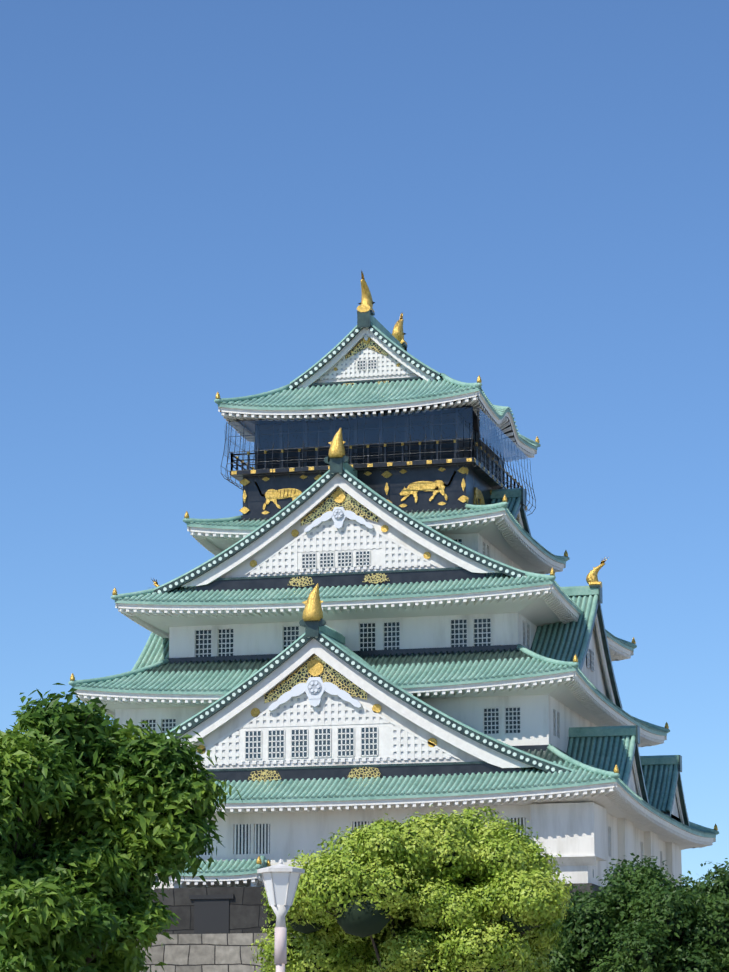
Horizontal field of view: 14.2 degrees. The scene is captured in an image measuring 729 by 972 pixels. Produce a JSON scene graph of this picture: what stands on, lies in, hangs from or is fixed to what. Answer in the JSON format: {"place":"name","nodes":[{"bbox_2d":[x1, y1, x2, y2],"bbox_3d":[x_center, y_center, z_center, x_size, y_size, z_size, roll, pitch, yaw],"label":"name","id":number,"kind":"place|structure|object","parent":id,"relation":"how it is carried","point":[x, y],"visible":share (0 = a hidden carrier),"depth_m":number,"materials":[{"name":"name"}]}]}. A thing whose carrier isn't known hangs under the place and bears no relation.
{"place":"outdoors","nodes":[
{"label":"outdoors","id":0,"kind":"place"},
{"bbox_2d":[136,933,294,971],"bbox_3d":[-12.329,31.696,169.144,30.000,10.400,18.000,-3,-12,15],"label":"stone terrace wall","id":1,"kind":"structure","parent":0,"point":[232,952],"depth_m":159.91,"materials":[{"name":"grey stone"}]},
{"bbox_2d":[0,0,728,890],"label":"sky","id":2,"kind":"structure","parent":0,"point":[196,196],"materials":[{"name":"blue"}]},
{"label":"ground surface","id":3,"kind":"structure","parent":0,"visible":0},
{"bbox_2d":[0,683,242,971],"bbox_3d":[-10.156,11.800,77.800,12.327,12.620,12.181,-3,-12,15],"label":"zelkova tree","id":4,"kind":"object","parent":3,"relation":"on","point":[102,821],"visible":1,"depth_m":77.18,"materials":[{"name":"green plant"}]},
{"bbox_2d":[254,961,289,971],"bbox_3d":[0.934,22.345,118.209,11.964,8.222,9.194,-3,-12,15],"label":"bush","id":5,"kind":"object","parent":3,"relation":"on","point":[261,969],"depth_m":119.42,"materials":[{"name":"green plant"}]},
{"bbox_2d":[257,859,304,971],"bbox_3d":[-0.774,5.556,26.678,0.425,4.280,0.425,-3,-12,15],"label":"park lamp post","id":6,"kind":"object","parent":3,"relation":"on","point":[280,880],"visible":1,"depth_m":26.94,"materials":[{"name":"metal"}]},
{"bbox_2d":[150,883,616,933],"bbox_3d":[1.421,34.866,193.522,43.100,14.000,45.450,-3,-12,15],"label":"stone base","id":7,"kind":"object","parent":3,"relation":"on","point":[216,910],"visible":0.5,"depth_m":176.24,"materials":[{"name":"black stone"}]},
{"bbox_2d":[68,271,718,889],"bbox_3d":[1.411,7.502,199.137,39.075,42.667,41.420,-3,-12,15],"label":"castle","id":8,"kind":"structure","parent":7,"relation":"on","point":[344,641],"depth_m":185.97,"materials":[{"name":"white paint"}]},
{"bbox_2d":[221,407,535,515],"bbox_3d":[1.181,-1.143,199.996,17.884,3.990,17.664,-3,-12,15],"label":"safety netting","id":9,"kind":"object","parent":8,"relation":"attached to","point":[409,453],"visible":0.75,"depth_m":192.94,"materials":[{"name":"fabric"}]},
{"bbox_2d":[248,802,575,971],"bbox_3d":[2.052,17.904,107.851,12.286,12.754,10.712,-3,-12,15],"label":"camphor tree","id":10,"kind":"object","parent":3,"relation":"on","point":[453,892],"visible":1,"depth_m":105.46,"materials":[{"name":"green plant"}]},
{"bbox_2d":[543,853,728,971],"bbox_3d":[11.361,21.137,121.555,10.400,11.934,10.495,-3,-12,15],"label":"tree","id":11,"kind":"object","parent":3,"relation":"on","point":[651,923],"visible":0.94,"depth_m":119.50,"materials":[{"name":"green plant"}]},
{"bbox_2d":[672,858,728,971],"bbox_3d":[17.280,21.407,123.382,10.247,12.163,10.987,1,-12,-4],"label":"tree","id":12,"kind":"object","parent":3,"relation":"on","point":[720,881],"visible":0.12,"depth_m":121.87,"materials":[{"name":"green plant"}]}
]}

